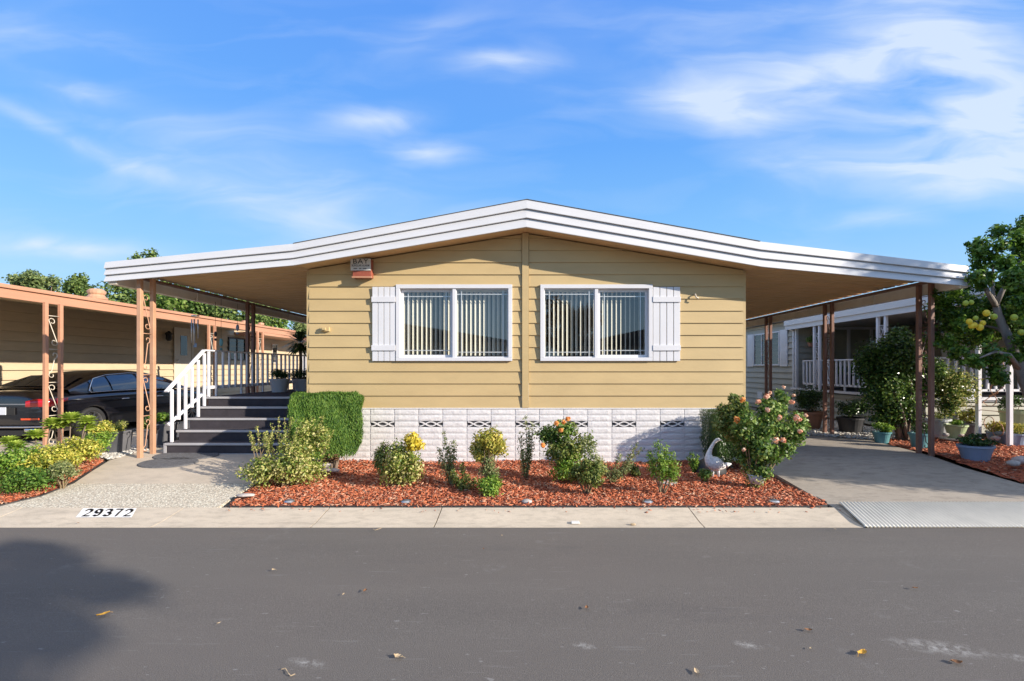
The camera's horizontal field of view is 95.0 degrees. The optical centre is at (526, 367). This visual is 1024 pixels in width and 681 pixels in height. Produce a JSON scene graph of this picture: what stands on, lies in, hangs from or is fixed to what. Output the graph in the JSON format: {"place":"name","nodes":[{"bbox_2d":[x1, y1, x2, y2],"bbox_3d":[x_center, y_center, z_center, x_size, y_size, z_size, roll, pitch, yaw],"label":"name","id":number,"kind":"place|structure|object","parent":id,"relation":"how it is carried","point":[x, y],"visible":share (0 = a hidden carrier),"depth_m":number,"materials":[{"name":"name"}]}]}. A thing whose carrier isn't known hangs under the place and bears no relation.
{"place":"outdoors","nodes":[
{"label":"outdoors","id":0,"kind":"place"},
{"bbox_2d":[0,457,103,503],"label":"mulch ground","id":1,"kind":"structure","parent":0,"point":[48,484],"depth_m":6.01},
{"bbox_2d":[0,435,27,451],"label":"aeonium","id":2,"kind":"object","parent":1,"relation":"on","point":[8,441],"visible":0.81,"depth_m":6.53,"materials":[{"name":"green plant"}]},
{"bbox_2d":[0,441,48,480],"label":"green shrub","id":3,"kind":"object","parent":1,"relation":"on","point":[9,460],"visible":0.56,"depth_m":6.22,"materials":[{"name":"plant"}]},
{"bbox_2d":[0,464,64,493],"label":"green shrub","id":4,"kind":"object","parent":1,"relation":"on","point":[25,480],"visible":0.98,"depth_m":5.87,"materials":[{"name":"plant"}]},
{"bbox_2d":[22,417,61,447],"bbox_3d":[-7.151,1.128,6.950,0.457,0.780,0.292,0,0,-40],"label":"aeonium","id":5,"kind":"object","parent":1,"relation":"on","point":[35,433],"visible":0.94,"depth_m":6.92,"materials":[{"name":"green plant"}]},
{"bbox_2d":[13,444,85,481],"bbox_3d":[-6.482,1.321,6.390,0.656,0.553,0.648,0,0,0],"label":"variegated shrub","id":6,"kind":"object","parent":1,"relation":"on","point":[57,453],"visible":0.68,"depth_m":6.35,"materials":[{"name":"plant"}]},
{"bbox_2d":[44,459,81,488],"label":"sage shrub","id":7,"kind":"object","parent":1,"relation":"on","point":[61,469],"visible":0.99,"depth_m":6.13,"materials":[{"name":"plant"}]},
{"bbox_2d":[40,412,97,464],"bbox_3d":[-6.955,1.085,7.134,0.901,0.836,0.431,0,0,0],"label":"aeonium","id":8,"kind":"object","parent":1,"relation":"on","point":[85,422],"visible":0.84,"depth_m":7.09,"materials":[{"name":"green plant"}]},
{"bbox_2d":[52,435,105,468],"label":"variegated shrub","id":9,"kind":"object","parent":1,"relation":"on","point":[90,449],"visible":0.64,"depth_m":6.88,"materials":[{"name":"plant"}]},
{"bbox_2d":[79,430,117,456],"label":"green shrub","id":10,"kind":"object","parent":1,"relation":"on","point":[106,438],"visible":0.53,"depth_m":7.50,"materials":[{"name":"plant"}]},
{"bbox_2d":[0,416,189,468],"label":"driveway","id":11,"kind":"structure","parent":0,"point":[132,425],"depth_m":9.67,"materials":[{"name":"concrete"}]},
{"bbox_2d":[0,370,206,436],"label":"parked car","id":12,"kind":"object","parent":11,"relation":"on","point":[110,395],"visible":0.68,"depth_m":9.94,"materials":[{"name":"paint"}]},
{"bbox_2d":[0,484,254,507],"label":"path aggregate","id":13,"kind":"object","parent":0,"point":[146,496],"visible":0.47,"depth_m":5.85,"materials":[{"name":"concrete"}]},
{"bbox_2d":[74,447,281,483],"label":"path","id":14,"kind":"structure","parent":0,"point":[219,469],"depth_m":6.83,"materials":[{"name":"concrete"}]},
{"bbox_2d":[137,457,198,467],"bbox_3d":[-5.566,1.473,7.303,0.880,0.061,0.544,0,0,0],"label":"doormat","id":15,"kind":"object","parent":14,"relation":"on","point":[163,463],"visible":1,"depth_m":7.25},
{"bbox_2d":[152,453,219,458],"bbox_3d":[-5.586,1.443,7.713,1.040,0.053,0.544,0,0,0],"label":"doormat","id":16,"kind":"object","parent":14,"relation":"on","point":[186,455],"visible":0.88,"depth_m":7.68,"materials":[{"name":"grey"}]},
{"bbox_2d":[302,345,306,376],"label":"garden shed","id":17,"kind":"structure","parent":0,"point":[305,361],"depth_m":24.96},
{"bbox_2d":[302,356,306,376],"bbox_3d":[-12.025,0.375,24.979,0.750,2.050,0.038,0,0,0],"label":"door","id":18,"kind":"structure","parent":17,"relation":"in","point":[302,356],"depth_m":24.96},
{"bbox_2d":[0,527,1023,680],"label":"road","id":19,"kind":"structure","parent":0,"point":[662,604],"depth_m":3.35,"materials":[{"name":"asphalt"}]},
{"bbox_2d":[0,401,1023,507],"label":"ground","id":20,"kind":"structure","parent":0,"point":[955,462],"depth_m":8.00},
{"bbox_2d":[1,269,62,292],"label":"background tree","id":21,"kind":"object","parent":20,"relation":"on","point":[30,279],"visible":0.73,"depth_m":33.34,"materials":[{"name":"green plant"}]},
{"bbox_2d":[0,461,105,505],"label":"landscape edging","id":22,"kind":"object","parent":20,"relation":"on","point":[88,472],"visible":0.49,"depth_m":6.27,"materials":[{"name":"plastic"}]},
{"bbox_2d":[61,272,94,295],"bbox_3d":[-25.730,-1.962,26.981,1.889,7.132,1.316,0,0,0],"label":"background tree","id":23,"kind":"object","parent":20,"relation":"on","point":[74,284],"visible":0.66,"depth_m":26.72,"materials":[{"name":"green plant"}]},
{"bbox_2d":[81,281,147,304],"bbox_3d":[-22.165,-1.834,26.030,3.669,6.875,3.665,0,0,0],"label":"background tree","id":24,"kind":"object","parent":20,"relation":"on","point":[123,296],"visible":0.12,"depth_m":25.18,"materials":[{"name":"green plant"}]},
{"bbox_2d":[127,247,161,278],"bbox_3d":[-22.504,-2.743,28.007,2.291,8.691,1.587,0,0,0],"label":"background tree","id":25,"kind":"object","parent":20,"relation":"on","point":[153,253],"visible":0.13,"depth_m":27.62,"materials":[{"name":"green plant"}]},
{"bbox_2d":[0,283,306,444],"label":"neighbor home","id":26,"kind":"object","parent":20,"relation":"on","point":[44,333],"visible":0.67,"depth_m":12.50,"materials":[{"name":"beige"}]},
{"bbox_2d":[174,327,193,388],"bbox_3d":[-11.527,-0.320,15.825,0.101,2.040,0.890,0,0,0],"label":"door","id":27,"kind":"structure","parent":26,"relation":"in","point":[183,347],"depth_m":15.77,"materials":[{"name":"white wood"}]},
{"bbox_2d":[206,334,212,349],"bbox_3d":[-11.551,-0.925,17.175,0.050,0.590,0.450,0,0,0],"label":"window","id":28,"kind":"structure","parent":26,"relation":"in","point":[211,340],"depth_m":17.18,"materials":[{"name":"white glass"}]},
{"bbox_2d":[228,337,244,360],"bbox_3d":[-11.551,-0.750,18.750,0.050,0.900,1.100,0,0,0],"label":"window","id":29,"kind":"structure","parent":26,"relation":"in","point":[233,345],"depth_m":18.73,"materials":[{"name":"black glass"}]},
{"bbox_2d":[271,344,277,363],"bbox_3d":[-11.551,-0.650,21.550,0.050,0.900,0.500,0,0,0],"label":"window","id":30,"kind":"structure","parent":26,"relation":"in","point":[274,347],"depth_m":21.55,"materials":[{"name":"glass"}]},
{"bbox_2d":[135,279,218,316],"bbox_3d":[-19.309,-1.842,26.014,4.819,6.891,3.966,0,0,0],"label":"background tree","id":31,"kind":"object","parent":20,"relation":"on","point":[172,303],"visible":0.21,"depth_m":25.30,"materials":[{"name":"green plant"}]},
{"bbox_2d":[189,290,273,325],"bbox_3d":[-17.143,-1.508,26.862,4.375,6.224,3.915,0,0,43],"label":"background tree","id":32,"kind":"object","parent":20,"relation":"on","point":[225,313],"visible":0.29,"depth_m":25.97,"materials":[{"name":"green plant"}]},
{"bbox_2d":[164,350,306,453],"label":"porch steps","id":33,"kind":"structure","parent":20,"relation":"on","point":[224,424],"depth_m":8.39,"materials":[{"name":"wood"}]},
{"bbox_2d":[268,368,290,391],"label":"potted plant","id":34,"kind":"object","parent":33,"relation":"on","point":[279,384],"visible":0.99,"depth_m":10.48,"materials":[{"name":"ceramic"}]},
{"bbox_2d":[283,369,297,389],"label":"potted plant","id":35,"kind":"object","parent":33,"relation":"on","point":[289,375],"visible":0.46,"depth_m":11.49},
{"bbox_2d":[290,368,306,390],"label":"potted plant","id":36,"kind":"object","parent":33,"relation":"on","point":[300,384],"visible":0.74,"depth_m":11.05,"materials":[{"name":"ceramic"}]},
{"bbox_3d":[-5.878,0.395,12.199,0.430,0.300,0.430,0,0,0],"label":"plant pot","id":37,"kind":"object","parent":33,"relation":"on","visible":0},
{"bbox_2d":[281,330,306,369],"bbox_3d":[-5.879,-0.212,12.209,1.138,1.518,1.150,0,0,0],"label":"dracaena","id":38,"kind":"object","parent":37,"relation":"in","point":[300,337],"visible":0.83,"depth_m":12.08,"materials":[{"name":"green plant"}]},
{"bbox_2d":[258,304,292,328],"bbox_3d":[-16.039,-1.319,29.017,3.112,5.847,2.787,0,0,0],"label":"background tree","id":39,"kind":"object","parent":20,"relation":"on","point":[279,323],"visible":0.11,"depth_m":29.03,"materials":[{"name":"green plant"}]},
{"bbox_2d":[289,321,306,344],"bbox_3d":[-16.181,-1.049,34.059,2.875,5.307,2.173,0,0,42],"label":"background tree","id":40,"kind":"object","parent":20,"relation":"on","point":[298,326],"visible":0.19,"depth_m":33.17,"materials":[{"name":"green plant"}]},
{"bbox_2d":[0,508,1023,527],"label":"gutter","id":41,"kind":"object","parent":20,"relation":"on","point":[418,518],"depth_m":5.23,"materials":[{"name":"concrete"}]},
{"bbox_2d":[76,508,136,516],"bbox_3d":[-4.785,1.652,5.355,0.750,0.036,0.220,0,0,0],"label":"house number marking","id":42,"kind":"object","parent":41,"relation":"on","point":[106,512],"visible":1,"depth_m":5.36,"materials":[{"name":"paint"}]},
{"bbox_2d":[228,506,820,512],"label":"mulch bits","id":43,"kind":"object","parent":41,"relation":"on","point":[563,507],"visible":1,"depth_m":5.43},
{"bbox_2d":[839,502,1023,527],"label":"driveway ramp","id":44,"kind":"structure","parent":41,"relation":"on","point":[936,514],"depth_m":5.25,"materials":[{"name":"metal"}]},
{"bbox_2d":[227,477,827,507],"bbox_3d":[0.000,1.621,6.674,7.374,0.119,2.356,0,0,0],"label":"landscape edging","id":45,"kind":"object","parent":20,"relation":"on","point":[582,506],"visible":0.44,"depth_m":5.50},
{"bbox_2d":[104,199,970,462],"bbox_3d":[0.175,-0.515,14.213,13.719,4.331,13.574,0,0,0],"label":"mobile home","id":46,"kind":"object","parent":20,"relation":"on","point":[617,334],"visible":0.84,"depth_m":7.88,"materials":[{"name":"wood"}]},
{"bbox_2d":[191,315,199,346],"bbox_3d":[-6.418,-0.875,9.100,0.139,0.950,0.139,0,0,0],"label":"wind chime","id":47,"kind":"object","parent":46,"relation":"hanging from","point":[194,344],"visible":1,"depth_m":9.06,"materials":[{"name":"black metal"}]},
{"bbox_2d":[214,302,216,340],"bbox_3d":[-6.355,-0.950,9.600,0.057,0.800,0.051,0,0,0],"label":"wind chime","id":48,"kind":"object","parent":46,"relation":"hanging from","point":[215,335],"visible":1,"depth_m":9.60,"materials":[{"name":"black metal"}]},
{"bbox_2d":[236,304,238,334],"bbox_3d":[-6.090,-1.025,9.900,0.058,0.650,0.054,0,0,-41],"label":"wind chime","id":49,"kind":"object","parent":46,"relation":"hanging from","point":[237,328],"visible":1,"depth_m":9.90,"materials":[{"name":"black metal"}]},
{"bbox_2d":[351,259,372,278],"bbox_3d":[-2.725,-1.645,7.803,0.350,0.320,0.145,0,0,0],"label":"alarm box","id":50,"kind":"object","parent":46,"relation":"attached to","point":[362,268],"visible":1,"depth_m":7.75,"materials":[{"name":"orange paint"}]},
{"bbox_2d":[396,284,511,360],"bbox_3d":[-1.207,-0.755,7.976,1.945,1.280,0.272,0,0,0],"label":"window","id":51,"kind":"structure","parent":46,"relation":"in","point":[453,290],"depth_m":8.04,"materials":[{"name":"white glass"}]},
{"bbox_2d":[540,284,652,360],"bbox_3d":[1.175,-0.755,7.976,1.880,1.280,0.272,0,0,0],"label":"window","id":52,"kind":"structure","parent":46,"relation":"in","point":[596,289],"depth_m":7.92,"materials":[{"name":"white glass"}]},
{"bbox_2d":[746,285,1023,445],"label":"neighbor home","id":53,"kind":"object","parent":20,"relation":"on","point":[797,361],"visible":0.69,"depth_m":14.35,"materials":[{"name":"grey"}]},
{"bbox_2d":[753,331,779,365],"bbox_3d":[8.751,-0.680,17.125,0.050,1.200,1.850,0,0,0],"label":"window","id":54,"kind":"structure","parent":53,"relation":"in","point":[758,356],"depth_m":17.32,"materials":[{"name":"white glass"}]},
{"bbox_2d":[806,327,822,346],"bbox_3d":[9.039,-0.976,14.748,0.487,0.651,0.378,0,0,32],"label":"hanging basket","id":55,"kind":"object","parent":53,"relation":"hanging from","point":[809,340],"visible":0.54,"depth_m":14.72,"materials":[{"name":"ceramic"}]},
{"bbox_2d":[834,365,856,390],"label":"potted plant","id":56,"kind":"object","parent":53,"relation":"on","point":[849,388],"visible":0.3,"depth_m":13.19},
{"bbox_2d":[828,327,895,387],"bbox_3d":[10.925,-0.345,15.380,2.190,1.970,0.280,0,0,0],"label":"sliding door","id":57,"kind":"structure","parent":53,"relation":"in","point":[848,329],"depth_m":15.24,"materials":[{"name":"glass"}]},
{"bbox_2d":[0,0,1023,329],"label":"sky","id":58,"kind":"structure","parent":0,"point":[890,128],"materials":[{"name":"blue"}]},
{"bbox_2d":[226,461,821,506],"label":"mulch ground","id":59,"kind":"structure","parent":0,"point":[540,496],"depth_m":6.09,"materials":[{"name":"wood"}]},
{"bbox_2d":[236,493,254,496],"bbox_3d":[-3.439,1.559,5.745,0.223,0.040,0.126,0,0,0],"label":"rock","id":60,"kind":"object","parent":59,"relation":"on","point":[245,495],"visible":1,"depth_m":5.72,"materials":[{"name":"stone"}]},
{"bbox_2d":[235,416,333,488],"bbox_3d":[-3.241,1.152,6.349,1.193,0.994,0.877,0,0,0],"label":"variegated shrub","id":61,"kind":"object","parent":59,"relation":"on","point":[295,463],"visible":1,"depth_m":6.26,"materials":[{"name":"plant"}]},
{"bbox_2d":[284,499,294,503],"bbox_3d":[-2.836,1.596,5.620,0.124,0.042,0.122,0,0,0],"label":"ground light","id":62,"kind":"object","parent":59,"relation":"on","point":[288,501],"visible":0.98,"depth_m":5.59,"materials":[{"name":"metal"}]},
{"bbox_2d":[287,390,365,467],"bbox_3d":[-3.099,0.989,7.305,1.120,1.294,0.802,0,0,-23],"label":"boxy juniper","id":63,"kind":"object","parent":59,"relation":"on","point":[340,412],"visible":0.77,"depth_m":7.07,"materials":[{"name":"green plant"}]},
{"bbox_2d":[320,468,339,472],"bbox_3d":[-2.907,1.519,6.948,0.285,0.061,0.152,0,0,0],"label":"ground light","id":64,"kind":"object","parent":59,"relation":"on","point":[333,470],"visible":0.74,"depth_m":6.91,"materials":[{"name":"grey metal"}]},
{"bbox_2d":[371,431,427,486],"bbox_3d":[-1.739,1.257,6.366,0.825,0.799,0.537,0,0,0],"label":"golden shrub","id":65,"kind":"object","parent":59,"relation":"on","point":[402,463],"visible":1,"depth_m":6.32,"materials":[{"name":"plant"}]},
{"bbox_2d":[436,431,458,484],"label":"thin shrub","id":66,"kind":"object","parent":59,"relation":"on","point":[450,457],"visible":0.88,"depth_m":6.33,"materials":[{"name":"plant"}]},
{"bbox_2d":[449,459,477,490],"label":"thin shrub","id":67,"kind":"object","parent":59,"relation":"on","point":[461,484],"visible":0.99,"depth_m":6.10,"materials":[{"name":"plant"}]},
{"bbox_2d":[468,425,508,479],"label":"round shrub","id":68,"kind":"object","parent":59,"relation":"on","point":[488,446],"visible":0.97,"depth_m":6.09,"materials":[{"name":"plant"}]},
{"bbox_2d":[477,474,503,497],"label":"shrub","id":69,"kind":"object","parent":59,"relation":"on","point":[489,487],"visible":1,"depth_m":5.84,"materials":[{"name":"plant"}]},
{"bbox_2d":[517,414,536,479],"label":"thin shrub","id":70,"kind":"object","parent":59,"relation":"on","point":[525,468],"visible":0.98,"depth_m":6.73,"materials":[{"name":"plant"}]},
{"bbox_2d":[534,417,597,481],"bbox_3d":[0.546,1.143,6.499,0.891,1.002,0.582,0,0,0],"label":"rose bush","id":71,"kind":"object","parent":59,"relation":"on","point":[563,451],"visible":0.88,"depth_m":6.47,"materials":[{"name":"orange plant"}]},
{"bbox_2d":[568,435,606,493],"bbox_3d":[0.789,1.265,6.032,0.510,0.800,0.433,0,0,0],"label":"young shrub","id":72,"kind":"object","parent":59,"relation":"on","point":[592,469],"visible":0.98,"depth_m":6.03,"materials":[{"name":"plant"}]},
{"bbox_2d":[602,442,644,482],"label":"trailing shrub","id":73,"kind":"object","parent":59,"relation":"on","point":[614,477],"visible":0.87,"depth_m":6.49,"materials":[{"name":"plant"}]},
{"bbox_2d":[625,463,641,476],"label":"shrub","id":74,"kind":"object","parent":59,"relation":"on","point":[635,471],"visible":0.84,"depth_m":6.82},
{"bbox_2d":[643,499,652,503],"bbox_3d":[1.456,1.598,5.620,0.124,0.042,0.122,0,0,0],"label":"ground light","id":75,"kind":"object","parent":59,"relation":"on","point":[647,501],"visible":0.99,"depth_m":5.59,"materials":[{"name":"metal"}]},
{"bbox_2d":[645,440,681,494],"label":"young shrub","id":76,"kind":"object","parent":59,"relation":"on","point":[662,467],"visible":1,"depth_m":5.99,"materials":[{"name":"plant"}]},
{"bbox_2d":[686,451,699,471],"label":"seedling","id":77,"kind":"object","parent":59,"relation":"on","point":[693,462],"visible":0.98,"depth_m":7.08,"materials":[{"name":"plant"}]},
{"bbox_2d":[696,469,712,483],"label":"seedling","id":78,"kind":"object","parent":59,"relation":"on","point":[705,474],"visible":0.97,"depth_m":6.42,"materials":[{"name":"plant"}]},
{"bbox_2d":[694,458,726,474],"bbox_3d":[2.780,1.561,7.101,0.491,0.408,0.330,0,0,0],"label":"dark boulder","id":79,"kind":"object","parent":59,"relation":"on","point":[702,464],"visible":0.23,"depth_m":7.00,"materials":[{"name":"stone"}]},
{"bbox_2d":[704,438,730,476],"bbox_3d":[2.759,1.282,6.750,0.385,0.555,0.209,0,0,0],"label":"goose ornament","id":80,"kind":"object","parent":59,"relation":"on","point":[713,463],"visible":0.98,"depth_m":6.71,"materials":[{"name":"ceramic"}]},
{"bbox_2d":[698,407,756,467],"bbox_3d":[3.191,1.113,7.452,0.816,0.999,0.669,0,0,-7],"label":"clipped shrub","id":81,"kind":"object","parent":59,"relation":"on","point":[725,451],"visible":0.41,"depth_m":7.30,"materials":[{"name":"green plant"}]},
{"bbox_2d":[747,474,765,484],"bbox_3d":[3.080,1.490,6.280,0.240,0.140,0.240,0,0,0],"label":"rock","id":82,"kind":"object","parent":59,"relation":"on","point":[753,479],"visible":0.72,"depth_m":6.20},
{"bbox_2d":[712,385,811,487],"bbox_3d":[3.188,0.935,6.298,1.280,1.424,0.765,0,0,0],"label":"rose bush","id":83,"kind":"object","parent":59,"relation":"on","point":[756,455],"visible":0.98,"depth_m":6.19,"materials":[{"name":"green plant"}]},
{"bbox_2d":[769,499,779,503],"bbox_3d":[2.972,1.595,5.620,0.124,0.042,0.122,0,0,0],"label":"ground light","id":84,"kind":"object","parent":59,"relation":"on","point":[775,501],"visible":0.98,"depth_m":5.59,"materials":[{"name":"metal"}]},
{"bbox_2d":[752,411,894,439],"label":"gravel ground","id":85,"kind":"structure","parent":0,"point":[843,435],"depth_m":10.40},
{"bbox_2d":[789,385,827,428],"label":"potted shrub","id":86,"kind":"object","parent":85,"relation":"on","point":[802,399],"visible":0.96,"depth_m":11.46,"materials":[{"name":"plant"}]},
{"bbox_2d":[834,395,870,432],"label":"potted shrub","id":87,"kind":"object","parent":85,"relation":"on","point":[850,422],"visible":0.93,"depth_m":10.79,"materials":[{"name":"ceramic"}]},
{"bbox_2d":[765,436,927,455],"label":"driveway rear","id":88,"kind":"structure","parent":0,"point":[822,446],"depth_m":8.66,"materials":[{"name":"concrete"}]},
{"bbox_2d":[766,456,1023,507],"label":"driveway","id":89,"kind":"structure","parent":0,"point":[833,481],"depth_m":6.54,"materials":[{"name":"concrete"}]},
{"bbox_2d":[889,438,1023,482],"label":"mulch ground","id":90,"kind":"structure","parent":0,"point":[1004,471],"depth_m":7.59,"materials":[{"name":"wood"}]},
{"bbox_2d":[871,422,895,443],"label":"potted plant","id":91,"kind":"object","parent":90,"relation":"on","point":[883,434],"visible":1,"depth_m":9.26,"materials":[{"name":"ceramic"}]},
{"bbox_2d":[851,323,983,439],"bbox_3d":[7.858,0.293,9.607,2.335,2.442,1.157,0,0,0],"label":"camellia bush","id":92,"kind":"object","parent":90,"relation":"on","point":[886,368],"visible":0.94,"depth_m":9.32,"materials":[{"name":"green plant"}]},
{"bbox_2d":[907,423,927,447],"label":"potted plant","id":93,"kind":"object","parent":90,"relation":"on","point":[912,435],"visible":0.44,"depth_m":8.70,"materials":[{"name":"ceramic"}]},
{"bbox_2d":[925,411,951,436],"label":"potted plant","id":94,"kind":"object","parent":90,"relation":"on","point":[939,428],"visible":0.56,"depth_m":9.77,"materials":[{"name":"ceramic"}]},
{"bbox_2d":[938,436,971,440],"bbox_3d":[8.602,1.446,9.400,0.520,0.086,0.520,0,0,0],"label":"table","id":95,"kind":"object","parent":90,"relation":"on","point":[945,437],"visible":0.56,"depth_m":9.33,"materials":[{"name":"metal"}]},
{"bbox_2d":[943,419,968,437],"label":"potted plant","id":96,"kind":"object","parent":95,"relation":"on","point":[954,428],"visible":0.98,"depth_m":9.32,"materials":[{"name":"ceramic"}]},
{"bbox_2d":[957,407,983,438],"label":"potted plant","id":97,"kind":"object","parent":90,"relation":"on","point":[970,417],"visible":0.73,"depth_m":9.84,"materials":[{"name":"plant"}]},
{"bbox_2d":[922,214,1023,396],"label":"lemon tree","id":98,"kind":"object","parent":90,"relation":"on","point":[999,311],"visible":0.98,"depth_m":7.50,"materials":[{"name":"green plant"}]},
{"bbox_2d":[955,433,998,461],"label":"potted plant","id":99,"kind":"object","parent":90,"relation":"on","point":[976,448],"visible":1,"depth_m":7.45,"materials":[{"name":"ceramic"}]},
{"bbox_2d":[985,421,1005,442],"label":"potted plant","id":100,"kind":"object","parent":90,"relation":"on","point":[989,434],"visible":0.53,"depth_m":9.19,"materials":[{"name":"plant"}]},
{"bbox_2d":[990,436,1000,440],"bbox_3d":[8.901,1.334,8.900,0.185,0.091,0.119,0,0,0],"label":"rock","id":101,"kind":"object","parent":90,"relation":"on","point":[997,438],"visible":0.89,"depth_m":8.86,"materials":[{"name":"pink stone"}]},
{"bbox_2d":[995,394,1023,432],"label":"potted plant","id":102,"kind":"object","parent":90,"relation":"on","point":[1018,415],"visible":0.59,"depth_m":9.66,"materials":[{"name":"plant"}]},
{"bbox_2d":[995,422,1023,445],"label":"potted plant","id":103,"kind":"object","parent":90,"relation":"on","point":[1018,434],"visible":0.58,"depth_m":8.81,"materials":[{"name":"ceramic"}]},
{"bbox_2d":[1006,460,1020,466],"bbox_3d":[7.160,1.399,6.896,0.185,0.104,0.128,0,0,0],"label":"rock","id":104,"kind":"object","parent":90,"relation":"on","point":[1013,463],"visible":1,"depth_m":6.86,"materials":[{"name":"stone"}]},
{"bbox_2d":[1011,456,1023,464],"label":"rock","id":105,"kind":"object","parent":90,"relation":"on","point":[1019,458],"visible":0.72,"depth_m":6.96,"materials":[{"name":"grey stone"}]},
{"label":"gravel ground","id":106,"kind":"structure","parent":0,"visible":0},
{"bbox_2d":[87,420,123,452],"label":"variegated shrub","id":107,"kind":"object","parent":106,"relation":"on","point":[104,425],"visible":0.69,"depth_m":7.83,"materials":[{"name":"plant"}]},
{"bbox_2d":[105,420,134,452],"bbox_3d":[-6.935,1.161,7.996,0.254,0.545,0.332,0,0,0],"label":"planter box","id":108,"kind":"object","parent":106,"relation":"on","point":[122,441],"visible":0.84,"depth_m":7.95,"materials":[{"name":"concrete"}]},
{"bbox_2d":[98,445,163,458],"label":"gravel","id":109,"kind":"structure","parent":106,"relation":"on","point":[114,455],"depth_m":7.82,"materials":[{"name":"gravel"}]},
{"bbox_2d":[135,417,159,448],"bbox_3d":[-6.721,1.148,8.325,0.226,0.572,0.274,0,0,0],"label":"planter box","id":110,"kind":"object","parent":106,"relation":"on","point":[145,424],"visible":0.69,"depth_m":8.25,"materials":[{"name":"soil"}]},
{"bbox_2d":[147,412,179,444],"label":"potted plant","id":111,"kind":"object","parent":106,"relation":"on","point":[163,436],"visible":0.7,"depth_m":8.68,"materials":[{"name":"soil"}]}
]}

